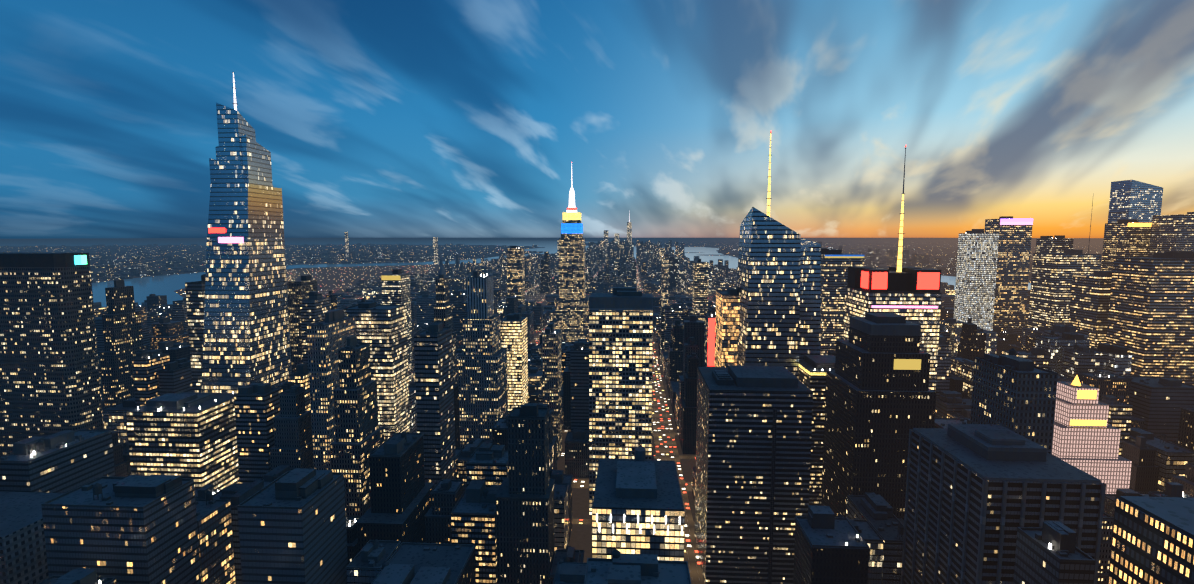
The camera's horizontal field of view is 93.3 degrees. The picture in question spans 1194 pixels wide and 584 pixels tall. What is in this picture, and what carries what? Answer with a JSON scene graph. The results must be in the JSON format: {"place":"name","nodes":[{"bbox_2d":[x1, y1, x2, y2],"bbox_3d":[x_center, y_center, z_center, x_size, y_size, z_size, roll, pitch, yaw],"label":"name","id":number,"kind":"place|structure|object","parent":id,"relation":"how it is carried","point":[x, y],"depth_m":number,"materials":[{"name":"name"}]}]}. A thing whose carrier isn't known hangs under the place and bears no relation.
{"place":"outdoors","nodes":[
{"label":"outdoors","id":0,"kind":"place"},
{"bbox_2d":[92,257,498,306],"bbox_3d":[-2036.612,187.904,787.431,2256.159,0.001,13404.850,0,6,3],"label":"river water","id":1,"kind":"structure","parent":0,"point":[167,285],"depth_m":3265.70,"materials":[{"name":"blue liquid"}]},
{"bbox_2d":[0,239,597,246],"bbox_3d":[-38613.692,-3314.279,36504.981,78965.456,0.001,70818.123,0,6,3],"label":"land","id":2,"kind":"structure","parent":0,"point":[106,242],"depth_m":26110.94,"materials":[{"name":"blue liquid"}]},
{"bbox_2d":[318,259,735,583],"bbox_3d":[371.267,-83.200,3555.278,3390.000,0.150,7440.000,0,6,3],"label":"streets","id":3,"kind":"structure","parent":0,"point":[665,434],"depth_m":668.03,"materials":[{"name":"grey asphalt"}]},
{"bbox_2d":[0,241,1102,282],"bbox_3d":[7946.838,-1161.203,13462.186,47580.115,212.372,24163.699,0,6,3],"label":"distant buildings","id":4,"kind":"structure","parent":0,"point":[136,264],"depth_m":7213.77,"materials":[{"name":"grey concrete"}]},
{"bbox_2d":[0,238,1103,520],"bbox_3d":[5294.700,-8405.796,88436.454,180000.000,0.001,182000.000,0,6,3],"label":"cityscape","id":5,"kind":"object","parent":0,"point":[332,278],"depth_m":10158.68,"materials":[{"name":"grey"}]},
{"bbox_2d":[0,72,1193,517],"bbox_3d":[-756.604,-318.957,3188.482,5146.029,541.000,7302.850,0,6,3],"label":"skyscrapers","id":6,"kind":"structure","parent":5,"relation":"on","point":[792,300],"depth_m":570.14,"materials":[{"name":"grey glass"}]},
{"bbox_2d":[0,240,1193,583],"bbox_3d":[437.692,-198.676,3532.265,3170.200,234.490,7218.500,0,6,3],"label":"city buildings","id":7,"kind":"structure","parent":5,"relation":"on","point":[498,510],"depth_m":394.28,"materials":[{"name":"grey concrete"}]},
{"bbox_2d":[0,313,1193,583],"bbox_3d":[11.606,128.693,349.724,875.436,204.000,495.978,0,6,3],"label":"office buildings","id":8,"kind":"structure","parent":5,"relation":"on","point":[778,449],"depth_m":413.21,"materials":[{"name":"grey concrete"}]},
{"bbox_2d":[0,0,1193,238],"label":"sky","id":9,"kind":"structure","parent":0,"point":[375,118],"materials":[{"name":"blue"}]},
{"bbox_2d":[498,245,1030,289],"bbox_3d":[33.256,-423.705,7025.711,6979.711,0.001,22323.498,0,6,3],"label":"water","id":10,"kind":"structure","parent":0,"point":[704,254],"depth_m":8428.89,"materials":[{"name":"blue liquid"}]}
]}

